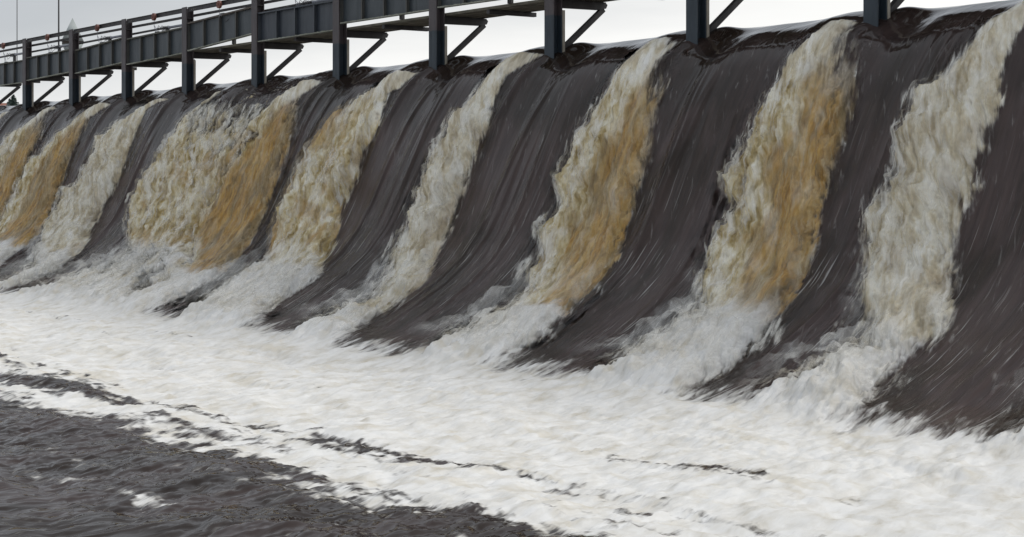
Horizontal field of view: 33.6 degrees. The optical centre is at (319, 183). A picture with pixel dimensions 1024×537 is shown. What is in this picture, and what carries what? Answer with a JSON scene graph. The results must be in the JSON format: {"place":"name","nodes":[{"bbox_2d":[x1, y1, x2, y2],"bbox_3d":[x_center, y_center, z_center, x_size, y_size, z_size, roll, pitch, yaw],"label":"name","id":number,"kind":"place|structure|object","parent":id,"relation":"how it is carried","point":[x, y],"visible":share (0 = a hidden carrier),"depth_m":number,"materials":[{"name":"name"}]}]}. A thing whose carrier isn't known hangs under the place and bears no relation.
{"place":"outdoors","nodes":[
{"label":"outdoors","id":0,"kind":"place"},
{"bbox_2d":[6,94,18,105],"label":"conifer tree","id":1,"kind":"object","parent":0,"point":[12,101],"visible":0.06,"depth_m":299.66,"materials":[{"name":"green plant"}]},
{"bbox_2d":[0,0,1003,103],"label":"sky","id":2,"kind":"structure","parent":0,"point":[622,20],"materials":[{"name":"white"}]},
{"bbox_2d":[0,238,1023,536],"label":"foam","id":3,"kind":"object","parent":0,"point":[124,412],"visible":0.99,"depth_m":18.83,"materials":[{"name":"liquid"}]},
{"bbox_2d":[0,0,1023,440],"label":"water","id":4,"kind":"structure","parent":0,"point":[962,372],"depth_m":26.14,"materials":[{"name":"liquid"}]},
{"bbox_2d":[0,84,21,103],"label":"steel post","id":5,"kind":"object","parent":4,"relation":"in","point":[8,95],"visible":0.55,"depth_m":56.71,"materials":[{"name":"metal"}]},
{"bbox_2d":[0,40,21,47],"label":"top beam","id":6,"kind":"structure","parent":5,"relation":"attached to","point":[13,43],"depth_m":53.97,"materials":[{"name":"metal"}]},
{"bbox_2d":[1,43,5,59],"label":"chain hoist","id":7,"kind":"object","parent":6,"relation":"hanging from","point":[3,46],"visible":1,"depth_m":54.49,"materials":[{"name":"metal"}]},
{"bbox_2d":[0,46,21,51],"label":"handrail","id":8,"kind":"object","parent":5,"relation":"attached to","point":[10,49],"visible":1,"depth_m":54.66,"materials":[{"name":"metal"}]},
{"bbox_2d":[0,106,55,220],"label":"foam stream","id":9,"kind":"structure","parent":4,"relation":"on","point":[16,147],"depth_m":50.21,"materials":[{"name":"liquid"}]},
{"bbox_2d":[22,38,64,110],"bbox_3d":[-8.752,-2.900,53.371,1.385,3.400,0.433,0,0,-32],"label":"steel post","id":10,"kind":"object","parent":4,"relation":"in","point":[27,94],"visible":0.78,"depth_m":53.12,"materials":[{"name":"paint"},{"name":"steel"}]},
{"bbox_2d":[0,60,21,85],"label":"girder","id":11,"kind":"structure","parent":10,"relation":"attached to","point":[10,73],"depth_m":54.29,"materials":[{"name":"metal"}]},
{"bbox_2d":[26,30,68,42],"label":"railing","id":12,"kind":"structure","parent":10,"relation":"attached to","point":[58,34],"depth_m":51.30,"materials":[{"name":"metal"}]},
{"bbox_2d":[45,34,49,49],"bbox_3d":[-8.349,-4.315,51.379,0.143,0.550,0.202,0,0,-32],"label":"chain hoist","id":13,"kind":"object","parent":12,"relation":"hanging from","point":[47,36],"visible":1,"depth_m":51.33,"materials":[{"name":"metal"}]},
{"bbox_2d":[26,49,68,80],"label":"walkway girder","id":14,"kind":"structure","parent":10,"relation":"attached to","point":[49,64],"depth_m":51.53,"materials":[{"name":"metal"}]},
{"bbox_2d":[32,44,68,52],"bbox_3d":[-8.235,-3.879,51.616,0.230,0.774,3.695,0,0,-32],"label":"cable pipe","id":15,"kind":"object","parent":14,"relation":"attached to","point":[58,47],"visible":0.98,"depth_m":51.46,"materials":[{"name":"metal"}]},
{"bbox_2d":[32,38,68,46],"bbox_3d":[-8.201,-4.385,51.655,0.084,0.090,3.725,0,0,-32],"label":"handrail","id":16,"kind":"object","parent":10,"relation":"attached to","point":[49,42],"visible":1,"depth_m":51.88,"materials":[{"name":"metal"}]},
{"bbox_2d":[57,69,103,76],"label":"walkway","id":17,"kind":"structure","parent":10,"relation":"on","point":[81,75],"depth_m":52.26,"materials":[{"name":"paint"}]},
{"bbox_2d":[0,102,108,246],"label":"foam stream","id":18,"kind":"structure","parent":4,"relation":"on","point":[25,216],"depth_m":47.31,"materials":[{"name":"liquid"}]},
{"bbox_2d":[69,29,113,105],"bbox_3d":[-6.805,-2.900,50.224,1.385,3.400,0.433,0,0,-32],"label":"steel post","id":19,"kind":"object","parent":4,"relation":"in","point":[74,87],"visible":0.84,"depth_m":49.99,"materials":[{"name":"paint"},{"name":"steel"}]},
{"bbox_2d":[73,20,120,33],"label":"railing","id":20,"kind":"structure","parent":19,"relation":"attached to","point":[104,25],"depth_m":48.16,"materials":[{"name":"metal"}]},
{"bbox_2d":[95,24,99,41],"bbox_3d":[-6.402,-4.335,48.232,0.143,0.510,0.202,0,0,-32],"label":"chain hoist","id":21,"kind":"object","parent":20,"relation":"hanging from","point":[97,27],"visible":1,"depth_m":48.18,"materials":[{"name":"metal"}]},
{"bbox_2d":[75,38,120,73],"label":"walkway girder","id":22,"kind":"structure","parent":19,"relation":"attached to","point":[100,55],"depth_m":48.62,"materials":[{"name":"metal"}]},
{"bbox_2d":[79,35,120,43],"bbox_3d":[-6.288,-3.879,48.469,0.230,0.774,3.695,0,0,-32],"label":"cable pipe","id":23,"kind":"object","parent":22,"relation":"attached to","point":[108,38],"visible":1,"depth_m":48.39,"materials":[{"name":"metal"}]},
{"bbox_2d":[79,28,120,37],"bbox_3d":[-6.254,-4.385,48.508,0.084,0.090,3.725,0,0,-32],"label":"handrail","id":24,"kind":"object","parent":19,"relation":"attached to","point":[102,32],"visible":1,"depth_m":48.67,"materials":[{"name":"metal"}]},
{"bbox_2d":[101,64,136,69],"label":"walkway","id":25,"kind":"structure","parent":19,"relation":"on","point":[116,67],"depth_m":48.97,"materials":[{"name":"paint"}]},
{"bbox_2d":[26,98,201,276],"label":"foam stream","id":26,"kind":"structure","parent":4,"relation":"on","point":[71,222],"depth_m":44.16,"materials":[{"name":"liquid"}]},
{"bbox_2d":[121,19,168,100],"bbox_3d":[-4.858,-2.900,47.078,1.385,3.400,0.433,0,0,-32],"label":"steel post","id":27,"kind":"object","parent":4,"relation":"in","point":[127,81],"visible":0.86,"depth_m":46.84,"materials":[{"name":"paint"},{"name":"steel"}]},
{"bbox_2d":[126,8,181,23],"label":"railing","id":28,"kind":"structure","parent":27,"relation":"attached to","point":[159,15],"depth_m":44.99,"materials":[{"name":"metal"}]},
{"bbox_2d":[151,13,156,31],"bbox_3d":[-4.455,-4.345,45.086,0.142,0.490,0.202,0,0,-32],"label":"chain hoist","id":29,"kind":"object","parent":28,"relation":"hanging from","point":[153,16],"visible":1,"depth_m":45.03,"materials":[{"name":"metal"}]},
{"bbox_2d":[126,27,181,64],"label":"walkway girder","id":30,"kind":"structure","parent":27,"relation":"attached to","point":[156,45],"depth_m":45.25,"materials":[{"name":"metal"}]},
{"bbox_2d":[132,24,181,34],"bbox_3d":[-4.341,-3.879,45.323,0.230,0.774,3.695,0,0,-32],"label":"cable pipe","id":31,"kind":"object","parent":30,"relation":"attached to","point":[164,27],"visible":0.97,"depth_m":45.27,"materials":[{"name":"metal"}]},
{"bbox_2d":[132,17,181,27],"bbox_3d":[-4.307,-4.385,45.362,0.084,0.090,3.725,0,0,-32],"label":"handrail","id":32,"kind":"object","parent":27,"relation":"attached to","point":[158,22],"visible":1,"depth_m":45.56,"materials":[{"name":"metal"}]},
{"bbox_2d":[148,52,220,61],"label":"walkway","id":33,"kind":"structure","parent":27,"relation":"on","point":[177,58],"depth_m":45.77,"materials":[{"name":"paint"}]},
{"bbox_2d":[70,91,258,285],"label":"foam stream","id":34,"kind":"structure","parent":4,"relation":"on","point":[179,184],"depth_m":39.91,"materials":[{"name":"liquid"}]},
{"bbox_2d":[182,7,230,94],"bbox_3d":[-2.911,-2.900,43.932,1.385,3.400,0.433,0,0,-32],"label":"steel post","id":35,"kind":"object","parent":4,"relation":"in","point":[188,71],"visible":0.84,"depth_m":43.70,"materials":[{"name":"paint"},{"name":"steel"}]},
{"bbox_2d":[187,0,248,11],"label":"railing","id":36,"kind":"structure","parent":35,"relation":"attached to","point":[207,5],"depth_m":42.45,"materials":[{"name":"metal"}]},
{"bbox_2d":[216,0,221,15],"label":"chain hoist","id":37,"kind":"object","parent":36,"relation":"hanging from","point":[219,4],"visible":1,"depth_m":41.88,"materials":[{"name":"metal"}]},
{"bbox_2d":[187,6,250,51],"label":"walkway girder","id":38,"kind":"structure","parent":35,"relation":"attached to","point":[210,31],"depth_m":42.10,"materials":[{"name":"metal"}]},
{"bbox_2d":[194,4,250,16],"bbox_3d":[-2.360,-4.385,42.216,0.084,0.090,3.725,0,0,-32],"label":"handrail","id":39,"kind":"object","parent":35,"relation":"attached to","point":[223,10],"visible":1,"depth_m":42.37,"materials":[{"name":"metal"}]},
{"bbox_2d":[194,42,292,53],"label":"walkway","id":40,"kind":"structure","parent":35,"relation":"on","point":[245,47],"depth_m":42.61,"materials":[{"name":"paint"}]},
{"bbox_2d":[125,79,319,273],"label":"foam stream","id":41,"kind":"structure","parent":4,"relation":"on","point":[228,222],"depth_m":37.34,"materials":[{"name":"liquid"}]},
{"bbox_2d":[251,0,303,87],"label":"steel post","id":42,"kind":"object","parent":4,"relation":"in","point":[259,64],"visible":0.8,"depth_m":40.55,"materials":[{"name":"paint"},{"name":"steel"}]},
{"bbox_2d":[264,0,283,3],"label":"handrail","id":43,"kind":"object","parent":42,"relation":"attached to","point":[269,1],"visible":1,"depth_m":40.28,"materials":[{"name":"metal"}]},
{"bbox_2d":[258,0,332,41],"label":"walkway girder","id":44,"kind":"structure","parent":42,"relation":"attached to","point":[297,21],"depth_m":38.95,"materials":[{"name":"grey metal"}]},
{"bbox_2d":[264,0,328,11],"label":"cable pipe","id":45,"kind":"object","parent":44,"relation":"attached to","point":[304,2],"visible":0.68,"depth_m":39.06,"materials":[{"name":"metal"}]},
{"bbox_2d":[267,30,371,43],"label":"walkway","id":46,"kind":"structure","parent":42,"relation":"on","point":[326,37],"depth_m":39.49,"materials":[{"name":"paint"}]},
{"bbox_2d":[167,70,416,300],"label":"foam stream","id":47,"kind":"structure","parent":4,"relation":"on","point":[306,228],"depth_m":34.43,"materials":[{"name":"liquid"}]},
{"bbox_2d":[333,0,387,79],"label":"steel post","id":48,"kind":"object","parent":4,"relation":"in","point":[341,33],"visible":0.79,"depth_m":37.42,"materials":[{"name":"steel"},{"name":"paint"}]},
{"bbox_2d":[340,0,428,23],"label":"walkway girder","id":49,"kind":"structure","parent":48,"relation":"attached to","point":[352,11],"depth_m":36.15,"materials":[{"name":"metal"}]},
{"bbox_2d":[347,16,466,31],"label":"walkway","id":50,"kind":"structure","parent":48,"relation":"on","point":[417,24],"depth_m":36.37,"materials":[{"name":"paint"}]},
{"bbox_2d":[277,52,538,312],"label":"foam stream","id":51,"kind":"structure","parent":4,"relation":"on","point":[431,212],"depth_m":30.97,"materials":[{"name":"liquid"}]},
{"bbox_2d":[429,0,487,69],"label":"steel post","id":52,"kind":"object","parent":4,"relation":"in","point":[438,21],"visible":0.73,"depth_m":34.27,"materials":[{"name":"steel"},{"name":"paint"}]},
{"bbox_2d":[437,0,497,7],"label":"girder","id":53,"kind":"structure","parent":52,"relation":"attached to","point":[446,3],"depth_m":33.63,"materials":[{"name":"metal"}]},
{"bbox_2d":[445,0,593,18],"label":"walkway","id":54,"kind":"structure","parent":52,"relation":"on","point":[526,8],"depth_m":33.23,"materials":[{"name":"paint"}]},
{"bbox_2d":[378,37,672,323],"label":"foam stream","id":55,"kind":"structure","parent":4,"relation":"on","point":[582,237],"depth_m":27.36,"materials":[{"name":"liquid"}]},
{"bbox_2d":[544,0,606,58],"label":"steel post","id":56,"kind":"object","parent":4,"relation":"in","point":[554,29],"visible":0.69,"depth_m":31.14,"materials":[{"name":"steel"},{"name":"paint"}]},
{"bbox_2d":[579,0,615,1],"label":"walkway","id":57,"kind":"structure","parent":56,"relation":"on","point":[598,0],"depth_m":31.44,"materials":[{"name":"paint"}]},
{"bbox_2d":[686,0,742,43],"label":"steel post","id":58,"kind":"object","parent":4,"relation":"in","point":[698,26],"visible":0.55,"depth_m":27.96,"materials":[{"name":"metal"}]},
{"bbox_2d":[540,19,953,373],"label":"foam stream","id":59,"kind":"structure","parent":4,"relation":"on","point":[761,250],"depth_m":24.02,"materials":[{"name":"liquid"}]},
{"bbox_2d":[626,1,1023,375],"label":"foam stream","id":60,"kind":"structure","parent":4,"relation":"on","point":[911,220],"depth_m":21.81,"materials":[{"name":"liquid"}]},
{"bbox_2d":[863,0,903,31],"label":"steel post","id":61,"kind":"object","parent":4,"relation":"in","point":[874,11],"visible":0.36,"depth_m":24.78,"materials":[{"name":"metal"}]},
{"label":"walkway","id":62,"kind":"object","parent":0,"visible":0},
{"bbox_2d":[0,52,21,60],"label":"cable pipe","id":63,"kind":"object","parent":62,"relation":"on","point":[13,55],"visible":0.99,"depth_m":54.47,"materials":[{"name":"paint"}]},
{"bbox_2d":[58,0,59,45],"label":"mast","id":64,"kind":"object","parent":62,"relation":"on","point":[58,23],"depth_m":54.61,"materials":[{"name":"metal"}]},
{"bbox_2d":[61,18,83,49],"bbox_3d":[-8.007,-4.410,54.177,0.740,1.920,0.740,0,0,-32],"label":"marker","id":65,"kind":"object","parent":62,"relation":"on","point":[72,25],"visible":0.3,"depth_m":54.03,"materials":[{"name":"paint"}]}
]}

